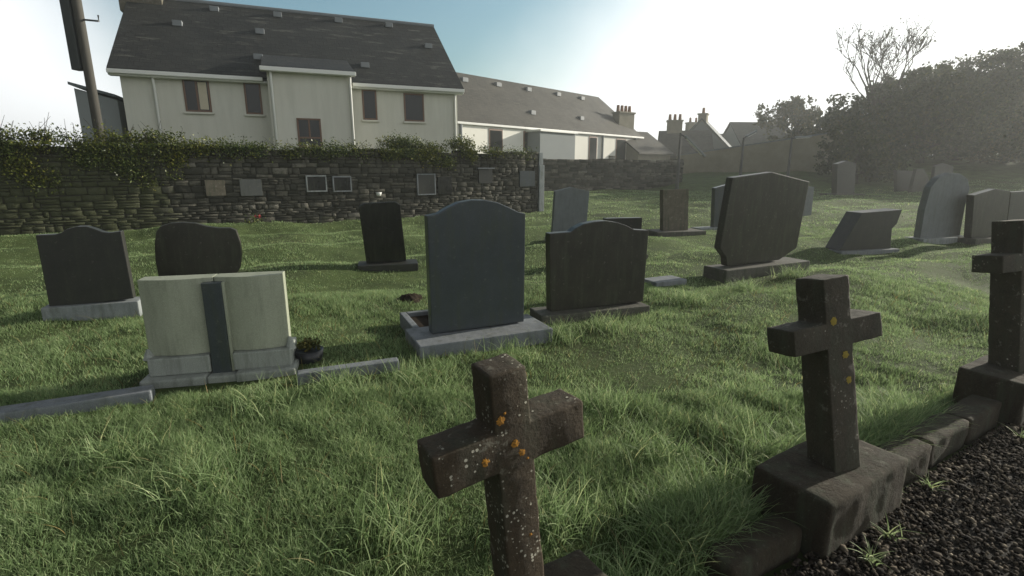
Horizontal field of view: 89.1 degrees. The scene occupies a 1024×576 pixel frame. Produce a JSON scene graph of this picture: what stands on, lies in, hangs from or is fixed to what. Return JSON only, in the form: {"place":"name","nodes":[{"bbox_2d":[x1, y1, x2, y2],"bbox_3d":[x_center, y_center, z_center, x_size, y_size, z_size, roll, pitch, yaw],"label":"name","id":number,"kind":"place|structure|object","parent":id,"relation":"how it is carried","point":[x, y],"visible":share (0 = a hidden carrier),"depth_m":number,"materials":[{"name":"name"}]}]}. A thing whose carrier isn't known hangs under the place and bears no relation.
{"place":"outdoors","nodes":[
{"label":"outdoors","id":0,"kind":"place"},
{"bbox_2d":[0,154,1023,575],"bbox_3d":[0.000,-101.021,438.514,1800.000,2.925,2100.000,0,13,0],"label":"ground","id":1,"kind":"structure","parent":0,"point":[990,174],"depth_m":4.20,"materials":[{"name":"green plant"}]},
{"bbox_2d":[0,385,155,425],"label":"grave kerb","id":2,"kind":"structure","parent":1,"relation":"on","point":[134,395],"depth_m":3.19,"materials":[{"name":"stone"}]},
{"bbox_2d":[59,0,104,142],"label":"utility pole","id":3,"kind":"object","parent":1,"relation":"on","point":[75,28],"visible":0.77,"depth_m":14.30,"materials":[{"name":"paint"}]},
{"bbox_2d":[36,226,142,320],"bbox_3d":[-4.316,-0.118,5.321,0.818,1.037,0.250,-5,14,-19],"label":"headstone","id":4,"kind":"object","parent":1,"relation":"on","point":[86,270],"visible":0.79,"depth_m":5.25,"materials":[{"name":"grey stone"}]},
{"bbox_2d":[155,222,242,275],"bbox_3d":[-4.003,-0.377,6.654,1.080,0.941,0.220,-5,14,-19],"label":"headstone","id":5,"kind":"object","parent":1,"relation":"on","point":[187,248],"visible":0.62,"depth_m":6.58,"materials":[{"name":"brown stone"}]},
{"bbox_2d":[137,271,298,388],"bbox_3d":[-2.104,0.327,3.785,1.001,0.861,0.440,-3,13,-14],"label":"book headstone","id":6,"kind":"object","parent":1,"relation":"on","point":[220,328],"visible":0.91,"depth_m":3.65,"materials":[{"name":"stone"}]},
{"bbox_2d":[244,214,265,222],"bbox_3d":[-6.361,-1.725,12.922,0.638,0.460,0.270,0,13,0],"label":"red flower","id":7,"kind":"object","parent":1,"relation":"on","point":[254,219],"visible":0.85,"depth_m":12.92,"materials":[{"name":"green plant"}]},
{"bbox_2d":[67,0,463,152],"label":"rendered house","id":8,"kind":"structure","parent":1,"relation":"on","point":[212,70],"depth_m":19.01,"materials":[{"name":"paint"}]},
{"bbox_2d":[182,80,214,114],"bbox_3d":[-10.880,-6.615,17.981,0.919,1.149,0.160,-5,14,-22],"label":"window","id":9,"kind":"structure","parent":8,"relation":"in","point":[197,97],"depth_m":17.98,"materials":[{"name":"brown glass"}]},
{"bbox_2d":[243,83,264,116],"bbox_3d":[-9.269,-6.756,18.634,0.665,1.161,0.160,-5,14,-22],"label":"window","id":10,"kind":"structure","parent":8,"relation":"in","point":[252,92],"depth_m":18.63,"materials":[{"name":"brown glass"}]},
{"bbox_2d":[296,118,324,147],"bbox_3d":[-7.291,-5.558,18.751,0.932,1.070,0.160,-5,14,-22],"label":"window","id":11,"kind":"structure","parent":8,"relation":"in","point":[308,128],"depth_m":18.73,"materials":[{"name":"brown glass"}]},
{"bbox_2d":[362,90,379,121],"bbox_3d":[-5.514,-7.064,20.159,0.666,1.192,0.160,-5,14,-22],"label":"window","id":12,"kind":"structure","parent":8,"relation":"in","point":[369,100],"depth_m":20.16,"materials":[{"name":"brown glass"}]},
{"bbox_2d":[403,93,426,123],"bbox_3d":[-3.913,-7.182,20.812,0.927,1.137,0.160,-5,14,-22],"label":"window","id":13,"kind":"structure","parent":8,"relation":"in","point":[413,103],"depth_m":20.81,"materials":[{"name":"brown glass"}]},
{"bbox_2d":[0,141,543,235],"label":"boundary wall","id":14,"kind":"structure","parent":1,"relation":"on","point":[100,199],"depth_m":13.26,"materials":[{"name":"stone"}]},
{"bbox_2d":[0,113,189,196],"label":"ivy","id":15,"kind":"object","parent":14,"relation":"attached to","point":[150,141],"visible":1,"depth_m":11.54,"materials":[{"name":"green plant"}]},
{"bbox_2d":[204,180,225,195],"bbox_3d":[-7.418,-2.501,13.002,0.429,0.384,0.072,-8,15,-32],"label":"memorial plaque","id":16,"kind":"object","parent":14,"relation":"attached to","point":[214,187],"visible":1,"depth_m":12.97,"materials":[{"name":"stone"}]},
{"bbox_2d":[239,179,262,195],"bbox_3d":[-6.741,-2.594,13.430,0.512,0.417,0.072,-8,15,-32],"label":"memorial plaque","id":17,"kind":"object","parent":14,"relation":"attached to","point":[250,187],"visible":1,"depth_m":13.40,"materials":[{"name":"grey stone"}]},
{"bbox_2d":[177,133,381,165],"bbox_3d":[-5.926,-3.650,13.818,5.028,0.802,0.655,-8,15,-32],"label":"ivy","id":18,"kind":"object","parent":14,"relation":"attached to","point":[334,150],"visible":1,"depth_m":13.41,"materials":[{"name":"green plant"}]},
{"bbox_2d":[305,175,327,191],"bbox_3d":[-5.368,-2.865,14.268,0.544,0.445,0.090,-8,15,-32],"label":"memorial plaque","id":19,"kind":"object","parent":14,"relation":"attached to","point":[316,183],"visible":1,"depth_m":14.24,"materials":[{"name":"black stone"}]},
{"bbox_2d":[332,176,351,191],"bbox_3d":[-4.786,-2.928,14.639,0.522,0.434,0.090,-8,15,-32],"label":"memorial plaque","id":20,"kind":"object","parent":14,"relation":"attached to","point":[341,183],"visible":1,"depth_m":14.61,"materials":[{"name":"black stone"}]},
{"bbox_2d":[416,174,435,194],"bbox_3d":[-2.643,-3.189,16.002,0.611,0.643,0.090,-8,15,-32],"label":"memorial plaque","id":21,"kind":"object","parent":14,"relation":"attached to","point":[426,184],"visible":1,"depth_m":15.97,"materials":[{"name":"grey stone"}]},
{"bbox_2d":[375,129,477,170],"bbox_3d":[-2.538,-4.167,15.937,3.265,1.274,0.684,-8,15,-32],"label":"ivy","id":22,"kind":"object","parent":14,"relation":"attached to","point":[404,147],"visible":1,"depth_m":15.74,"materials":[{"name":"green plant"}]},
{"bbox_2d":[437,177,451,194],"bbox_3d":[-2.126,-3.220,16.349,0.478,0.544,0.072,-8,15,-32],"label":"memorial plaque","id":23,"kind":"object","parent":14,"relation":"attached to","point":[444,185],"visible":1,"depth_m":16.31,"materials":[{"name":"black stone"}]},
{"bbox_2d":[476,168,494,182],"bbox_3d":[-0.866,-3.688,17.048,0.632,0.499,0.120,-8,15,-32],"label":"memorial plaque","id":24,"kind":"object","parent":14,"relation":"attached to","point":[484,175],"visible":1,"depth_m":17.02,"materials":[{"name":"grey stone"}]},
{"bbox_2d":[471,142,536,161],"bbox_3d":[-0.257,-4.492,17.407,2.643,0.798,0.632,-8,15,-32],"label":"ivy","id":25,"kind":"object","parent":14,"relation":"attached to","point":[486,151],"visible":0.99,"depth_m":17.16,"materials":[{"name":"green plant"}]},
{"bbox_2d":[519,171,534,186],"bbox_3d":[0.514,-3.776,17.973,0.627,0.522,0.072,-8,15,-32],"label":"memorial plaque","id":26,"kind":"object","parent":14,"relation":"attached to","point":[526,178],"visible":1,"depth_m":17.93,"materials":[{"name":"grey stone"}]},
{"bbox_2d":[295,337,323,364],"bbox_3d":[-1.564,0.509,4.011,0.220,0.244,0.214,0,13,0],"label":"flower pot","id":27,"kind":"object","parent":1,"relation":"on","point":[311,349],"visible":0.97,"depth_m":3.95,"materials":[{"name":"grey stone"}]},
{"bbox_2d":[296,357,399,384],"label":"grave kerb","id":28,"kind":"structure","parent":1,"relation":"on","point":[379,363],"depth_m":3.69,"materials":[{"name":"stone"}]},
{"bbox_2d":[358,201,417,271],"bbox_3d":[-1.840,-0.699,7.640,0.856,1.126,0.380,-3,13,-14],"label":"headstone","id":29,"kind":"object","parent":1,"relation":"on","point":[382,234],"visible":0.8,"depth_m":7.57,"materials":[{"name":"black stone"}]},
{"bbox_2d":[396,293,423,303],"bbox_3d":[-1.152,0.117,5.826,0.336,0.118,0.422,0,13,0],"label":"soil mound","id":30,"kind":"object","parent":1,"relation":"on","point":[415,297],"visible":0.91,"depth_m":5.76,"materials":[{"name":"brown soil"}]},
{"bbox_2d":[400,199,552,359],"bbox_3d":[-0.395,-0.118,4.631,1.174,1.347,1.050,-6,14,-23],"label":"headstone","id":31,"kind":"object","parent":1,"relation":"on","point":[475,258],"visible":0.88,"depth_m":4.35,"materials":[{"name":"grey stone"}]},
{"bbox_2d":[0,278,987,575],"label":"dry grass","id":32,"kind":"structure","parent":1,"relation":"on","point":[442,400],"depth_m":3.66,"materials":[{"name":"green plant"}]},
{"bbox_2d":[417,353,606,575],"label":"stone cross","id":33,"kind":"object","parent":1,"relation":"on","point":[504,438],"visible":1,"depth_m":1.26,"materials":[{"name":"grey stone"}]},
{"bbox_2d":[456,72,643,159],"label":"terrace building","id":34,"kind":"structure","parent":1,"relation":"on","point":[548,123],"depth_m":44.63,"materials":[{"name":"grey stone"}]},
{"bbox_2d":[489,128,502,150],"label":"window","id":35,"kind":"structure","parent":34,"relation":"in","point":[495,135],"depth_m":40.07,"materials":[{"name":"grey glass"}]},
{"bbox_2d":[523,131,527,151],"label":"window","id":36,"kind":"structure","parent":34,"relation":"in","point":[525,135],"depth_m":42.56,"materials":[{"name":"grey glass"}]},
{"bbox_2d":[588,136,596,158],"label":"window","id":37,"kind":"structure","parent":34,"relation":"in","point":[592,154],"depth_m":49.60,"materials":[{"name":"grey glass"}]},
{"bbox_2d":[615,138,625,159],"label":"window","id":38,"kind":"structure","parent":34,"relation":"in","point":[620,143],"depth_m":53.21,"materials":[{"name":"grey glass"}]},
{"bbox_2d":[551,187,588,231],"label":"headstone","id":39,"kind":"object","parent":1,"relation":"on","point":[570,208],"visible":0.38,"depth_m":10.72,"materials":[{"name":"grey stone"}]},
{"bbox_2d":[530,220,649,324],"bbox_3d":[0.807,-0.128,5.238,1.213,1.094,0.340,-4,14,-18],"label":"headstone","id":40,"kind":"object","parent":1,"relation":"on","point":[593,266],"visible":0.83,"depth_m":5.18,"materials":[{"name":"grey stone"}]},
{"bbox_2d":[543,156,683,190],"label":"boundary wall","id":41,"kind":"structure","parent":1,"relation":"on","point":[611,172],"depth_m":35.41,"materials":[{"name":"stone"}]},
{"bbox_2d":[603,217,647,258],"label":"headstone","id":42,"kind":"object","parent":1,"relation":"on","point":[633,222],"visible":0.25,"depth_m":8.55,"materials":[{"name":"grey stone"}]},
{"bbox_2d":[611,105,673,159],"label":"cottage","id":43,"kind":"structure","parent":1,"relation":"on","point":[649,147],"depth_m":54.76,"materials":[{"name":"grey stone"}]},
{"bbox_2d":[645,275,686,286],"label":"grave slab","id":44,"kind":"structure","parent":1,"relation":"on","point":[668,280],"depth_m":6.72,"materials":[{"name":"stone"}]},
{"bbox_2d":[646,189,705,236],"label":"headstone","id":45,"kind":"object","parent":1,"relation":"on","point":[673,212],"visible":0.73,"depth_m":11.44,"materials":[{"name":"stone"}]},
{"bbox_2d":[658,114,713,158],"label":"cottage","id":46,"kind":"structure","parent":1,"relation":"on","point":[668,138],"depth_m":60.23,"materials":[{"name":"stone"}]},
{"bbox_2d":[675,133,705,188],"bbox_3d":[9.986,-6.840,29.092,1.520,3.554,0.458,0,13,0],"label":"lamp post","id":47,"kind":"object","parent":1,"relation":"on","point":[694,145],"visible":0.98,"depth_m":28.92,"materials":[{"name":"metal"}]},
{"bbox_2d":[685,118,722,135],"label":"cottage","id":48,"kind":"structure","parent":1,"relation":"on","point":[689,125],"depth_m":77.83,"materials":[{"name":"grey stone"}]},
{"bbox_2d":[691,184,724,230],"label":"headstone","id":49,"kind":"object","parent":1,"relation":"on","point":[717,197],"visible":0.37,"depth_m":12.53,"materials":[{"name":"grey stone"}]},
{"bbox_2d":[690,108,731,148],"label":"cottage","id":50,"kind":"structure","parent":1,"relation":"on","point":[719,140],"depth_m":63.09,"materials":[{"name":"grey paint"}]},
{"bbox_2d":[739,130,756,174],"bbox_3d":[14.441,-7.721,32.029,0.810,3.799,0.338,0,13,0],"label":"lamp post","id":51,"kind":"object","parent":1,"relation":"on","point":[742,152],"visible":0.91,"depth_m":31.88,"materials":[{"name":"metal"}]},
{"bbox_2d":[702,512,801,575],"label":"front kerb","id":52,"kind":"structure","parent":1,"relation":"on","point":[767,552],"depth_m":1.96,"materials":[{"name":"stone"}]},
{"bbox_2d":[722,118,789,146],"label":"cottage","id":53,"kind":"structure","parent":1,"relation":"on","point":[735,133],"depth_m":73.35,"materials":[{"name":"stone"}]},
{"bbox_2d":[703,172,809,282],"bbox_3d":[3.506,-0.827,7.293,1.687,1.570,0.400,-6,14,-25],"label":"headstone","id":54,"kind":"object","parent":1,"relation":"on","point":[759,223],"visible":0.85,"depth_m":7.15,"materials":[{"name":"grey stone"}]},
{"bbox_2d":[677,130,864,172],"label":"retaining wall","id":55,"kind":"structure","parent":1,"relation":"on","point":[770,156],"depth_m":41.09,"materials":[{"name":"concrete"}]},
{"bbox_2d":[752,95,824,141],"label":"tree","id":56,"kind":"object","parent":1,"relation":"on","point":[801,120],"visible":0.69,"depth_m":58.82,"materials":[{"name":"green plant"}]},
{"bbox_2d":[786,136,811,175],"bbox_3d":[18.110,-7.812,33.016,1.220,3.577,0.374,0,13,0],"label":"lamp post","id":57,"kind":"object","parent":1,"relation":"on","point":[789,159],"visible":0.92,"depth_m":32.86,"materials":[{"name":"metal"}]},
{"bbox_2d":[803,186,813,215],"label":"headstone","id":58,"kind":"object","parent":1,"relation":"on","point":[808,204],"visible":0.42,"depth_m":15.44,"materials":[{"name":"grey stone"}]},
{"bbox_2d":[750,274,907,560],"bbox_3d":[1.379,0.528,2.226,0.648,1.179,0.386,-8,15,-31],"label":"stone cross","id":59,"kind":"object","parent":1,"relation":"on","point":[833,481],"visible":0.83,"depth_m":2.15,"materials":[{"name":"brown"}]},
{"bbox_2d":[814,110,855,133],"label":"tree","id":60,"kind":"object","parent":1,"relation":"on","point":[820,121],"visible":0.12,"depth_m":53.97,"materials":[{"name":"green plant"}]},
{"bbox_2d":[819,161,864,194],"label":"headstone","id":61,"kind":"object","parent":1,"relation":"on","point":[843,177],"visible":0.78,"depth_m":27.86,"materials":[{"name":"grey stone"}]},
{"bbox_2d":[813,116,913,183],"bbox_3d":[23.096,-8.989,34.695,5.608,4.670,5.649,0,13,0],"label":"tree","id":62,"kind":"object","parent":1,"relation":"on","point":[869,161],"visible":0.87,"depth_m":33.72,"materials":[{"name":"green plant"}]},
{"bbox_2d":[825,208,901,254],"bbox_3d":[6.520,-1.034,9.706,1.364,0.849,0.540,-3,13,-15],"label":"slanted stone","id":63,"kind":"object","parent":1,"relation":"on","point":[864,232],"visible":0.81,"depth_m":9.56,"materials":[{"name":"grey stone"}]},
{"bbox_2d":[824,72,903,128],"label":"tree","id":64,"kind":"object","parent":1,"relation":"on","point":[859,104],"visible":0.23,"depth_m":44.64,"materials":[{"name":"green plant"}]},
{"bbox_2d":[834,15,937,106],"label":"bare tree","id":65,"kind":"object","parent":1,"relation":"on","point":[883,54],"visible":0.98,"depth_m":42.37,"materials":[{"name":"brown plant"}]},
{"bbox_2d":[828,98,962,160],"bbox_3d":[29.722,-11.937,39.960,9.104,5.184,8.184,0,13,0],"label":"tree","id":66,"kind":"object","parent":1,"relation":"on","point":[865,118],"visible":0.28,"depth_m":38.88,"materials":[{"name":"green plant"}]},
{"bbox_2d":[894,170,912,191],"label":"headstone","id":67,"kind":"object","parent":1,"relation":"on","point":[902,179],"visible":0.62,"depth_m":30.85,"materials":[{"name":"grey stone"}]},
{"bbox_2d":[908,169,928,191],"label":"headstone","id":68,"kind":"object","parent":1,"relation":"on","point":[919,180],"visible":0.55,"depth_m":29.87,"materials":[{"name":"grey stone"}]},
{"bbox_2d":[906,173,968,243],"bbox_3d":[8.906,-1.615,10.765,1.416,1.504,0.400,-4,14,-18],"label":"headstone","id":69,"kind":"object","parent":1,"relation":"on","point":[940,211],"visible":0.79,"depth_m":10.67,"materials":[{"name":"grey stone"}]},
{"bbox_2d":[878,394,1001,487],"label":"front kerb","id":70,"kind":"structure","parent":1,"relation":"on","point":[981,421],"depth_m":2.78,"materials":[{"name":"stone"}]},
{"bbox_2d":[867,61,1015,163],"bbox_3d":[30.988,-12.603,38.242,8.784,7.353,7.644,11,17,38],"label":"tree","id":71,"kind":"object","parent":1,"relation":"on","point":[927,86],"visible":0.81,"depth_m":36.65,"materials":[{"name":"green plant"}]},
{"bbox_2d":[931,163,953,177],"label":"headstone","id":72,"kind":"object","parent":1,"relation":"on","point":[938,169],"visible":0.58,"depth_m":32.91,"materials":[{"name":"grey stone"}]},
{"bbox_2d":[934,41,1023,152],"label":"tree","id":73,"kind":"object","parent":1,"relation":"on","point":[1003,65],"visible":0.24,"depth_m":41.28,"materials":[{"name":"green plant"}]},
{"bbox_2d":[957,189,1009,244],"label":"headstone","id":74,"kind":"object","parent":1,"relation":"on","point":[985,208],"visible":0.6,"depth_m":10.65,"materials":[{"name":"grey stone"}]},
{"bbox_2d":[952,219,1023,425],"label":"stone cross","id":75,"kind":"object","parent":1,"relation":"on","point":[996,373],"visible":0.81,"depth_m":3.19,"materials":[{"name":"grey stone"}]},
{"bbox_2d":[1007,191,1023,219],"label":"headstone","id":76,"kind":"object","parent":1,"relation":"on","point":[1016,206],"visible":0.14,"depth_m":12.07,"materials":[{"name":"grey stone"}]},
{"bbox_2d":[0,0,1023,153],"label":"sky","id":77,"kind":"structure","parent":0,"point":[659,59],"materials":[{"name":"white"}]},
{"bbox_2d":[773,422,1023,575],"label":"gravel path","id":78,"kind":"structure","parent":0,"point":[958,553],"depth_m":2.15,"materials":[{"name":"grey gravel"}]},
{"bbox_2d":[848,533,893,571],"bbox_3d":[1.395,1.028,1.995,0.190,0.074,0.178,-9,16,-34],"label":"grass weed","id":79,"kind":"object","parent":78,"relation":"on","point":[873,559],"depth_m":2.01,"materials":[{"name":"green plant"}]},
{"bbox_2d":[871,512,923,540],"bbox_3d":[1.529,0.999,2.124,0.236,0.073,0.168,-5,14,-21],"label":"grass weed","id":80,"kind":"object","parent":78,"relation":"on","point":[888,533],"depth_m":2.14,"materials":[{"name":"green plant"}]},
{"bbox_2d":[911,472,946,490],"bbox_3d":[1.976,0.916,2.464,0.191,0.082,0.175,0,13,0],"label":"grass weed","id":81,"kind":"object","parent":78,"relation":"on","point":[929,485],"depth_m":2.45,"materials":[{"name":"green plant"}]},
{"bbox_2d":[1001,423,1023,439],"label":"grass weed","id":82,"kind":"object","parent":78,"relation":"on","point":[1021,434],"depth_m":2.94,"materials":[{"name":"green plant"}]}
]}

